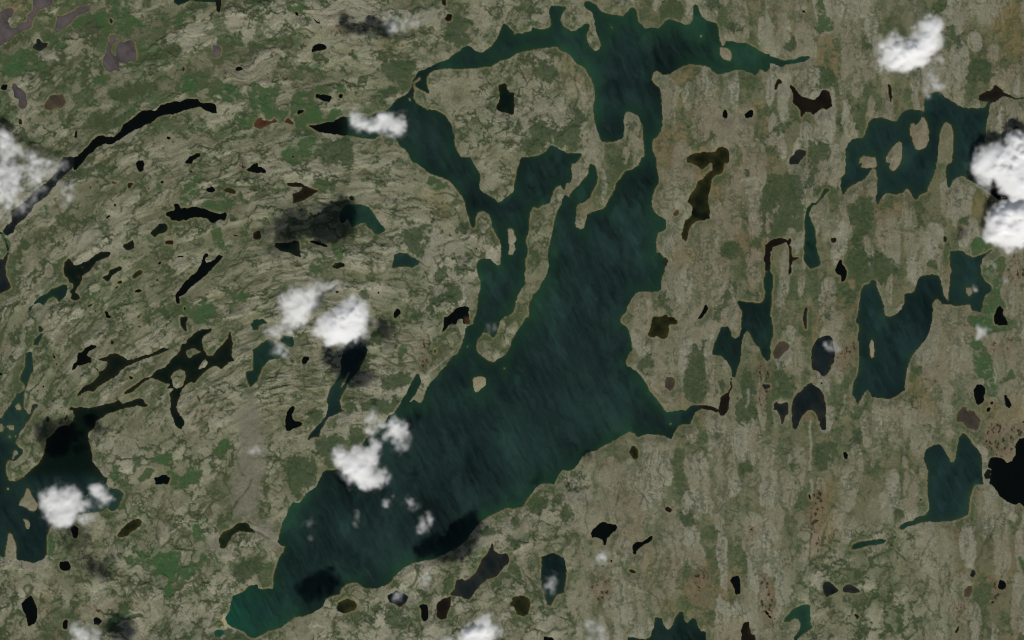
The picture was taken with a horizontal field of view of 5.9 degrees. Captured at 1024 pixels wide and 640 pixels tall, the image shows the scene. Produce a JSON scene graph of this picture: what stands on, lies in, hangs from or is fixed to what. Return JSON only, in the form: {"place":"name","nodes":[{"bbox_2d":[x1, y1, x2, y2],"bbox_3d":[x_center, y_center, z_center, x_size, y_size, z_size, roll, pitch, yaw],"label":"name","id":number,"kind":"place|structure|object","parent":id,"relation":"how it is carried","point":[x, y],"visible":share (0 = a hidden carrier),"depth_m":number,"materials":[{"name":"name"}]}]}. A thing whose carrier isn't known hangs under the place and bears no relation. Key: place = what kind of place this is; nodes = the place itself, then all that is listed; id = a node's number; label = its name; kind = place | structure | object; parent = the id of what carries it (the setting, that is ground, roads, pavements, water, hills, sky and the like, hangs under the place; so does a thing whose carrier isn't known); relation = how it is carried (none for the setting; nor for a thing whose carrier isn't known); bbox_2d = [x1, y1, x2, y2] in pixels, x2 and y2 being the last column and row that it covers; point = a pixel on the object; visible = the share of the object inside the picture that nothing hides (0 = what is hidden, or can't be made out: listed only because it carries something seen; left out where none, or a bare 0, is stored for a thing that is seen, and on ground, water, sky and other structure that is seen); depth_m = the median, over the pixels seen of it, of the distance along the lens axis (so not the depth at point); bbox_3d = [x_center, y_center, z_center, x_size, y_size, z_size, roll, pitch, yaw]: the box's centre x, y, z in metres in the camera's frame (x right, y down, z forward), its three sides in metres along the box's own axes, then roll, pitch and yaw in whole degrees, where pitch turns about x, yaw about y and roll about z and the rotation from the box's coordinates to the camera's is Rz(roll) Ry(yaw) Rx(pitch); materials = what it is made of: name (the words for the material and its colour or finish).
{"place":"outdoors","nodes":[
{"label":"outdoors","id":0,"kind":"place"},
{"bbox_2d":[0,253,10,292],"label":"lake","id":1,"kind":"structure","parent":0,"point":[4,284],"depth_m":150000.00,"materials":[{"name":"liquid"}]},
{"bbox_2d":[12,84,26,108],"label":"pond","id":2,"kind":"structure","parent":0,"point":[19,94],"depth_m":150000.00,"materials":[{"name":"liquid"}]},
{"bbox_2d":[0,0,51,44],"bbox_3d":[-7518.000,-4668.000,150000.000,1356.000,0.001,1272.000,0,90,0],"label":"lake","id":3,"kind":"structure","parent":0,"point":[7,32],"depth_m":150000.00,"materials":[{"name":"liquid"}]},
{"bbox_2d":[19,488,37,510],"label":"island","id":4,"kind":"structure","parent":0,"point":[28,502],"depth_m":149996.41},
{"bbox_2d":[21,596,36,625],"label":"pond","id":5,"kind":"structure","parent":0,"point":[28,604],"depth_m":150000.00,"materials":[{"name":"liquid"}]},
{"bbox_2d":[33,334,42,344],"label":"pond","id":6,"kind":"structure","parent":0,"point":[37,340],"depth_m":150000.00,"materials":[{"name":"liquid"}]},
{"bbox_2d":[3,156,73,234],"bbox_3d":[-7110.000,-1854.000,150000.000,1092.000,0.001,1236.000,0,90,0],"label":"lake","id":7,"kind":"structure","parent":0,"point":[65,165],"depth_m":150000.00,"materials":[{"name":"liquid"}]},
{"bbox_2d":[33,39,46,50],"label":"pond","id":8,"kind":"structure","parent":0,"point":[39,45],"depth_m":150000.00,"materials":[{"name":"liquid"}]},
{"bbox_2d":[28,284,66,310],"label":"pond","id":9,"kind":"structure","parent":0,"point":[59,293],"depth_m":150000.00,"materials":[{"name":"liquid"}]},
{"bbox_2d":[44,94,65,109],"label":"pond","id":10,"kind":"structure","parent":0,"point":[54,101],"depth_m":150000.00,"materials":[{"name":"liquid"}]},
{"bbox_2d":[0,352,123,562],"bbox_3d":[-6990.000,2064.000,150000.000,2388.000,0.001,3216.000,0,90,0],"label":"lake","id":11,"kind":"structure","parent":0,"point":[58,500],"depth_m":150000.00,"materials":[{"name":"liquid"}]},
{"bbox_2d":[59,561,70,570],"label":"pond","id":12,"kind":"structure","parent":0,"point":[65,566],"depth_m":150000.00,"materials":[{"name":"liquid"}]},
{"bbox_2d":[55,6,89,31],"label":"pond","id":13,"kind":"structure","parent":0,"point":[64,21],"depth_m":150000.00,"materials":[{"name":"liquid"}]},
{"bbox_2d":[68,521,78,537],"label":"pond","id":14,"kind":"structure","parent":0,"point":[74,529],"depth_m":150000.00,"materials":[{"name":"liquid"}]},
{"bbox_2d":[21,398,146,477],"bbox_3d":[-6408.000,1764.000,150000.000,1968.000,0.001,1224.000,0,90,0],"label":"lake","id":15,"kind":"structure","parent":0,"point":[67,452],"depth_m":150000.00,"materials":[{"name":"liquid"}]},
{"bbox_2d":[72,345,95,369],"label":"pond","id":16,"kind":"structure","parent":0,"point":[83,358],"depth_m":150000.00,"materials":[{"name":"liquid"}]},
{"bbox_2d":[64,252,109,299],"bbox_3d":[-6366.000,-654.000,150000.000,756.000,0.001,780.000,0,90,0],"label":"lake","id":17,"kind":"structure","parent":0,"point":[73,274],"depth_m":150000.00,"materials":[{"name":"liquid"}]},
{"bbox_2d":[103,266,121,280],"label":"pond","id":18,"kind":"structure","parent":0,"point":[111,273],"depth_m":150000.00,"materials":[{"name":"liquid"}]},
{"bbox_2d":[103,35,135,71],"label":"lake","id":19,"kind":"structure","parent":0,"point":[126,52],"depth_m":150000.00,"materials":[{"name":"liquid"}]},
{"bbox_2d":[77,348,168,395],"bbox_3d":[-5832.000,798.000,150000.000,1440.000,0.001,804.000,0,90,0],"label":"lake","id":20,"kind":"structure","parent":0,"point":[117,363],"depth_m":150000.00,"materials":[{"name":"liquid"}]},
{"bbox_2d":[123,240,133,249],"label":"pond","id":21,"kind":"structure","parent":0,"point":[129,245],"depth_m":150000.00,"materials":[{"name":"liquid"}]},
{"bbox_2d":[117,519,141,536],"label":"pond","id":22,"kind":"structure","parent":0,"point":[129,527],"depth_m":150000.00,"materials":[{"name":"liquid"}]},
{"bbox_2d":[136,160,143,171],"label":"pond","id":23,"kind":"structure","parent":0,"point":[140,165],"depth_m":150000.00,"materials":[{"name":"liquid"}]},
{"bbox_2d":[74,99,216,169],"bbox_3d":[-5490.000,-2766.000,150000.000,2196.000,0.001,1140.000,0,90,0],"label":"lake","id":24,"kind":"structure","parent":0,"point":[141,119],"depth_m":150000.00,"materials":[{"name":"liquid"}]},
{"bbox_2d":[151,223,167,236],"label":"pond","id":25,"kind":"structure","parent":0,"point":[159,229],"depth_m":150000.00,"materials":[{"name":"liquid"}]},
{"bbox_2d":[154,475,169,483],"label":"pond","id":26,"kind":"structure","parent":0,"point":[163,479],"depth_m":150000.00,"materials":[{"name":"liquid"}]},
{"bbox_2d":[124,328,233,428],"bbox_3d":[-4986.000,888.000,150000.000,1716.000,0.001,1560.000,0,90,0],"label":"lake","id":27,"kind":"structure","parent":0,"point":[221,358],"depth_m":150000.00,"materials":[{"name":"liquid"}]},
{"bbox_2d":[180,317,187,330],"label":"pond","id":28,"kind":"structure","parent":0,"point":[183,320],"depth_m":150000.00,"materials":[{"name":"liquid"}]},
{"bbox_2d":[185,153,199,163],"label":"pond","id":29,"kind":"structure","parent":0,"point":[190,159],"depth_m":150000.00,"materials":[{"name":"liquid"}]},
{"bbox_2d":[174,0,215,4],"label":"lake","id":30,"kind":"structure","parent":0,"point":[178,2],"depth_m":150000.00,"materials":[{"name":"liquid"}]},
{"bbox_2d":[166,204,226,222],"bbox_3d":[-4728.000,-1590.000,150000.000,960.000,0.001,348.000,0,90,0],"label":"pond","id":31,"kind":"structure","parent":0,"point":[178,213],"depth_m":150000.00,"materials":[{"name":"liquid"}]},
{"bbox_2d":[175,253,222,303],"bbox_3d":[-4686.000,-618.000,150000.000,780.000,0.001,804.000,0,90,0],"label":"pond","id":32,"kind":"structure","parent":0,"point":[204,269],"depth_m":150000.00,"materials":[{"name":"liquid"}]},
{"bbox_2d":[212,45,220,56],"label":"pond","id":33,"kind":"structure","parent":0,"point":[216,51],"depth_m":150000.00,"materials":[{"name":"liquid"}]},
{"bbox_2d":[216,0,220,11],"bbox_3d":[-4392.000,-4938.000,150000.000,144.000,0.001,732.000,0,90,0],"label":"pond","id":34,"kind":"structure","parent":0,"point":[218,4],"depth_m":150000.00,"materials":[{"name":"liquid"}]},
{"bbox_2d":[214,630,223,636],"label":"pond","id":35,"kind":"structure","parent":0,"point":[219,633],"depth_m":150000.00,"materials":[{"name":"liquid"}]},
{"bbox_2d":[219,522,254,547],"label":"pond","id":36,"kind":"structure","parent":0,"point":[225,537],"depth_m":150000.00,"materials":[{"name":"liquid"}]},
{"bbox_2d":[247,163,265,172],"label":"pond","id":37,"kind":"structure","parent":0,"point":[255,168],"depth_m":150000.00,"materials":[{"name":"liquid"}]},
{"bbox_2d":[253,231,260,239],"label":"pond","id":38,"kind":"structure","parent":0,"point":[256,235],"depth_m":150000.00,"materials":[{"name":"liquid"}]},
{"bbox_2d":[251,319,266,329],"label":"pond","id":39,"kind":"structure","parent":0,"point":[256,324],"depth_m":150000.00,"materials":[{"name":"liquid"}]},
{"bbox_2d":[254,118,276,128],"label":"pond","id":40,"kind":"structure","parent":0,"point":[259,123],"depth_m":150000.00,"materials":[{"name":"liquid"}]},
{"bbox_2d":[246,339,289,386],"bbox_3d":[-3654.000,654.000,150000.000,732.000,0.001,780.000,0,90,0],"label":"lake","id":41,"kind":"structure","parent":0,"point":[266,351],"depth_m":150000.00,"materials":[{"name":"liquid"}]},
{"bbox_2d":[280,336,293,346],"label":"pond","id":42,"kind":"structure","parent":0,"point":[288,340],"depth_m":150000.00,"materials":[{"name":"liquid"}]},
{"bbox_2d":[275,240,300,256],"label":"pond","id":43,"kind":"structure","parent":0,"point":[293,247],"depth_m":150000.00,"materials":[{"name":"liquid"}]},
{"bbox_2d":[285,406,301,430],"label":"pond","id":44,"kind":"structure","parent":0,"point":[291,423],"depth_m":150000.00,"materials":[{"name":"liquid"}]},
{"bbox_2d":[287,182,317,202],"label":"pond","id":45,"kind":"structure","parent":0,"point":[304,192],"depth_m":150000.00,"materials":[{"name":"liquid"}]},
{"bbox_2d":[312,44,326,51],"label":"pond","id":46,"kind":"structure","parent":0,"point":[318,47],"depth_m":150000.00,"materials":[{"name":"liquid"}]},
{"bbox_2d":[316,94,331,101],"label":"pond","id":47,"kind":"structure","parent":0,"point":[322,97],"depth_m":150000.00,"materials":[{"name":"liquid"}]},
{"bbox_2d":[309,116,347,135],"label":"pond","id":48,"kind":"structure","parent":0,"point":[339,126],"depth_m":150000.00,"materials":[{"name":"liquid"}]},
{"bbox_2d":[308,327,367,439],"bbox_3d":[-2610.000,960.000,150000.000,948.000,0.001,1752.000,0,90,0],"label":"lake","id":49,"kind":"structure","parent":0,"point":[354,354],"depth_m":150000.00,"materials":[{"name":"liquid"}]},
{"bbox_2d":[332,262,344,268],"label":"pond","id":50,"kind":"structure","parent":0,"point":[338,265],"depth_m":150000.00,"materials":[{"name":"liquid"}]},
{"bbox_2d":[337,599,356,612],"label":"pond","id":51,"kind":"structure","parent":0,"point":[346,605],"depth_m":150000.00,"materials":[{"name":"liquid"}]},
{"bbox_2d":[339,204,384,233],"bbox_3d":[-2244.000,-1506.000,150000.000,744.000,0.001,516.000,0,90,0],"label":"lake","id":52,"kind":"structure","parent":0,"point":[355,214],"depth_m":150000.00,"materials":[{"name":"liquid"}]},
{"bbox_2d":[388,591,407,606],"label":"pond","id":53,"kind":"structure","parent":0,"point":[398,599],"depth_m":150000.00,"materials":[{"name":"liquid"}]},
{"bbox_2d":[392,253,418,267],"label":"pond","id":54,"kind":"structure","parent":0,"point":[403,259],"depth_m":150000.00,"materials":[{"name":"liquid"}]},
{"bbox_2d":[419,604,427,620],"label":"pond","id":55,"kind":"structure","parent":0,"point":[424,612],"depth_m":150000.00,"materials":[{"name":"liquid"}]},
{"bbox_2d":[436,597,450,619],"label":"pond","id":56,"kind":"structure","parent":0,"point":[442,606],"depth_m":150000.00,"materials":[{"name":"liquid"}]},
{"bbox_2d":[442,306,468,330],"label":"pond","id":57,"kind":"structure","parent":0,"point":[457,314],"depth_m":150000.00,"materials":[{"name":"liquid"}]},
{"bbox_2d":[450,544,508,598],"bbox_3d":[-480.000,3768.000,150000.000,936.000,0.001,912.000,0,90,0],"label":"lake","id":58,"kind":"structure","parent":0,"point":[493,563],"depth_m":150000.00,"materials":[{"name":"liquid"}]},
{"bbox_2d":[473,376,485,391],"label":"island","id":59,"kind":"structure","parent":0,"point":[479,383],"depth_m":149996.64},
{"bbox_2d":[496,83,514,114],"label":"pond","id":60,"kind":"structure","parent":0,"point":[506,103],"depth_m":150000.00,"materials":[{"name":"liquid"}]},
{"bbox_2d":[0,0,1023,639],"bbox_3d":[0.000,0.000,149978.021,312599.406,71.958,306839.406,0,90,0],"label":"ground","id":61,"kind":"structure","parent":0,"point":[774,536],"depth_m":149987.34,"materials":[{"name":"beige soil"}]},
{"bbox_2d":[0,0,1023,639],"bbox_3d":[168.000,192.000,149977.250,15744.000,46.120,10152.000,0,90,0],"label":"plant cover","id":62,"kind":"object","parent":61,"relation":"on","point":[786,192],"visible":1,"depth_m":149989.25,"materials":[{"name":"green plant"}]},
{"bbox_2d":[508,228,515,247],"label":"island","id":63,"kind":"structure","parent":0,"point":[511,238],"depth_m":149995.83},
{"bbox_2d":[225,1,809,637],"bbox_3d":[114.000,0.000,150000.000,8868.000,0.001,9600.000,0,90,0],"label":"lake","id":64,"kind":"structure","parent":0,"point":[453,459],"depth_m":150000.00,"materials":[{"name":"liquid"}]},
{"bbox_2d":[512,596,529,615],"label":"pond","id":65,"kind":"structure","parent":0,"point":[521,605],"depth_m":150000.00,"materials":[{"name":"liquid"}]},
{"bbox_2d":[541,553,566,604],"bbox_3d":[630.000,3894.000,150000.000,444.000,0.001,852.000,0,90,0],"label":"lake","id":66,"kind":"structure","parent":0,"point":[553,573],"depth_m":150000.00,"materials":[{"name":"liquid"}]},
{"bbox_2d":[591,522,616,544],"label":"pond","id":67,"kind":"structure","parent":0,"point":[603,531],"depth_m":150000.00,"materials":[{"name":"liquid"}]},
{"bbox_2d":[629,446,637,458],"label":"pond","id":68,"kind":"structure","parent":0,"point":[633,451],"depth_m":150000.00,"materials":[{"name":"liquid"}]},
{"bbox_2d":[632,536,651,553],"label":"pond","id":69,"kind":"structure","parent":0,"point":[636,546],"depth_m":150000.00,"materials":[{"name":"liquid"}]},
{"bbox_2d":[648,314,676,338],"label":"pond","id":70,"kind":"structure","parent":0,"point":[660,327],"depth_m":150000.00,"materials":[{"name":"liquid"}]},
{"bbox_2d":[628,611,705,639],"bbox_3d":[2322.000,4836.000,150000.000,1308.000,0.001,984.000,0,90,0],"label":"lake","id":71,"kind":"structure","parent":0,"point":[680,629],"depth_m":150000.00,"materials":[{"name":"liquid"}]},
{"bbox_2d":[665,377,674,390],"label":"pond","id":72,"kind":"structure","parent":0,"point":[669,383],"depth_m":150000.00,"materials":[{"name":"liquid"}]},
{"bbox_2d":[698,305,707,318],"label":"pond","id":73,"kind":"structure","parent":0,"point":[705,309],"depth_m":150000.00,"materials":[{"name":"liquid"}]},
{"bbox_2d":[681,147,728,240],"bbox_3d":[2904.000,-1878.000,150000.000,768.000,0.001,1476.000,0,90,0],"label":"lake","id":74,"kind":"structure","parent":0,"point":[718,158],"depth_m":150000.00,"materials":[{"name":"liquid"}]},
{"bbox_2d":[700,405,718,411],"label":"stream","id":75,"kind":"structure","parent":0,"point":[706,407],"depth_m":150000.00,"materials":[{"name":"liquid"}]},
{"bbox_2d":[718,378,731,415],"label":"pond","id":76,"kind":"structure","parent":0,"point":[724,404],"depth_m":150000.00,"materials":[{"name":"liquid"}]},
{"bbox_2d":[720,47,731,60],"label":"island","id":77,"kind":"structure","parent":0,"point":[725,53],"depth_m":149995.39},
{"bbox_2d":[730,576,739,594],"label":"pond","id":78,"kind":"structure","parent":0,"point":[735,581],"depth_m":150000.00,"materials":[{"name":"liquid"}]},
{"bbox_2d":[712,270,772,376],"bbox_3d":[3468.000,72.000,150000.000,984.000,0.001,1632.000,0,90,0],"label":"lake","id":79,"kind":"structure","parent":0,"point":[756,322],"depth_m":150000.00,"materials":[{"name":"liquid"}]},
{"bbox_2d":[741,622,755,639],"bbox_3d":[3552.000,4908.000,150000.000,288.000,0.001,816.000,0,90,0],"label":"pond","id":80,"kind":"structure","parent":0,"point":[746,632],"depth_m":150000.00,"materials":[{"name":"liquid"}]},
{"bbox_2d":[764,238,787,271],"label":"pond","id":81,"kind":"structure","parent":0,"point":[769,245],"depth_m":150000.00,"materials":[{"name":"liquid"}]},
{"bbox_2d":[774,402,787,423],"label":"pond","id":82,"kind":"structure","parent":0,"point":[782,409],"depth_m":150000.00,"materials":[{"name":"liquid"}]},
{"bbox_2d":[773,341,788,358],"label":"pond","id":83,"kind":"structure","parent":0,"point":[782,347],"depth_m":150000.00,"materials":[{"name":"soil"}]},
{"bbox_2d":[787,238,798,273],"bbox_3d":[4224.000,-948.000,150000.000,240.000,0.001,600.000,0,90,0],"label":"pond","id":84,"kind":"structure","parent":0,"point":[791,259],"depth_m":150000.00,"materials":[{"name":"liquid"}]},
{"bbox_2d":[789,149,805,163],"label":"pond","id":85,"kind":"structure","parent":0,"point":[797,156],"depth_m":150000.00,"materials":[{"name":"liquid"}]},
{"bbox_2d":[784,604,811,639],"bbox_3d":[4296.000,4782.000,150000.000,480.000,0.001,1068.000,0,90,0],"label":"pond","id":86,"kind":"structure","parent":0,"point":[801,613],"depth_m":150000.00,"materials":[{"name":"liquid"}]},
{"bbox_2d":[803,307,807,328],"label":"pond","id":87,"kind":"structure","parent":0,"point":[805,317],"depth_m":150000.00,"materials":[{"name":"liquid"}]},
{"bbox_2d":[792,383,825,429],"bbox_3d":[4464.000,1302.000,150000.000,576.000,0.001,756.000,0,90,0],"label":"lake","id":88,"kind":"structure","parent":0,"point":[810,396],"depth_m":150000.00,"materials":[{"name":"liquid"}]},
{"bbox_2d":[790,85,831,116],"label":"pond","id":89,"kind":"structure","parent":0,"point":[817,104],"depth_m":150000.00,"materials":[{"name":"liquid"}]},
{"bbox_2d":[804,188,828,268],"bbox_3d":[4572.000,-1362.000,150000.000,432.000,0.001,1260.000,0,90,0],"label":"lake","id":90,"kind":"structure","parent":0,"point":[811,258],"depth_m":150000.00,"materials":[{"name":"liquid"}]},
{"bbox_2d":[811,335,834,375],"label":"pond","id":91,"kind":"structure","parent":0,"point":[823,354],"depth_m":150000.00,"materials":[{"name":"liquid"}]},
{"bbox_2d":[823,582,837,596],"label":"pond","id":92,"kind":"structure","parent":0,"point":[829,588],"depth_m":150000.00,"materials":[{"name":"liquid"}]},
{"bbox_2d":[835,260,846,281],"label":"pond","id":93,"kind":"structure","parent":0,"point":[840,269],"depth_m":150000.00,"materials":[{"name":"liquid"}]},
{"bbox_2d":[843,584,859,592],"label":"pond","id":94,"kind":"structure","parent":0,"point":[850,588],"depth_m":150000.00,"materials":[{"name":"liquid"}]},
{"bbox_2d":[852,539,885,548],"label":"pond","id":95,"kind":"structure","parent":0,"point":[860,544],"depth_m":150000.00,"materials":[{"name":"liquid"}]},
{"bbox_2d":[869,340,874,357],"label":"island","id":96,"kind":"structure","parent":0,"point":[871,347],"depth_m":149997.69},
{"bbox_2d":[888,84,891,101],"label":"pond","id":97,"kind":"structure","parent":0,"point":[890,91],"depth_m":150000.00,"materials":[{"name":"liquid"}]},
{"bbox_2d":[840,92,994,203],"bbox_3d":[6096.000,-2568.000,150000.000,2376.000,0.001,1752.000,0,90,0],"label":"lake","id":98,"kind":"structure","parent":0,"point":[913,172],"depth_m":150000.00,"materials":[{"name":"liquid"}]},
{"bbox_2d":[910,117,928,149],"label":"island","id":99,"kind":"structure","parent":0,"point":[919,133],"depth_m":149991.97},
{"bbox_2d":[852,250,991,403],"bbox_3d":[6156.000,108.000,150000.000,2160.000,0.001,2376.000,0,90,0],"label":"lake","id":100,"kind":"structure","parent":0,"point":[899,337],"depth_m":150000.00,"materials":[{"name":"liquid"}]},
{"bbox_2d":[899,433,982,529],"bbox_3d":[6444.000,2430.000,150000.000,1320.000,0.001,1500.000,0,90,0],"label":"lake","id":101,"kind":"structure","parent":0,"point":[950,485],"depth_m":150000.00,"materials":[{"name":"liquid"}]},
{"bbox_2d":[956,407,979,429],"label":"pond","id":102,"kind":"structure","parent":0,"point":[970,419],"depth_m":150000.00,"materials":[{"name":"liquid"}]},
{"bbox_2d":[964,586,971,596],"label":"pond","id":103,"kind":"structure","parent":0,"point":[967,591],"depth_m":150000.00,"materials":[{"name":"liquid"}]},
{"bbox_2d":[973,384,984,404],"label":"pond","id":104,"kind":"structure","parent":0,"point":[979,391],"depth_m":150000.00,"materials":[{"name":"liquid"}]},
{"bbox_2d":[966,163,1010,203],"bbox_3d":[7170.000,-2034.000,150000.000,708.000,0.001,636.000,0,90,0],"label":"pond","id":105,"kind":"structure","parent":0,"point":[993,187],"depth_m":150000.00,"materials":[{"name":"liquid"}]},
{"bbox_2d":[979,85,1014,101],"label":"pond","id":106,"kind":"structure","parent":0,"point":[995,93],"depth_m":150000.00,"materials":[{"name":"liquid"}]},
{"bbox_2d":[994,306,1007,324],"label":"pond","id":107,"kind":"structure","parent":0,"point":[999,318],"depth_m":150000.00,"materials":[{"name":"liquid"}]},
{"bbox_2d":[998,580,1005,589],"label":"pond","id":108,"kind":"structure","parent":0,"point":[1002,585],"depth_m":150000.00,"materials":[{"name":"liquid"}]},
{"bbox_2d":[988,438,1023,505],"bbox_3d":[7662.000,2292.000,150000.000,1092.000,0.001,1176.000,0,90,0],"label":"lake","id":109,"kind":"structure","parent":0,"point":[1006,481],"depth_m":150000.00,"materials":[{"name":"liquid"}]},
{"bbox_2d":[1004,395,1010,407],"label":"pond","id":110,"kind":"structure","parent":0,"point":[1007,403],"depth_m":150000.00,"materials":[{"name":"liquid"}]},
{"bbox_2d":[1008,241,1022,247],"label":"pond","id":111,"kind":"structure","parent":0,"point":[1015,244],"depth_m":150000.00,"materials":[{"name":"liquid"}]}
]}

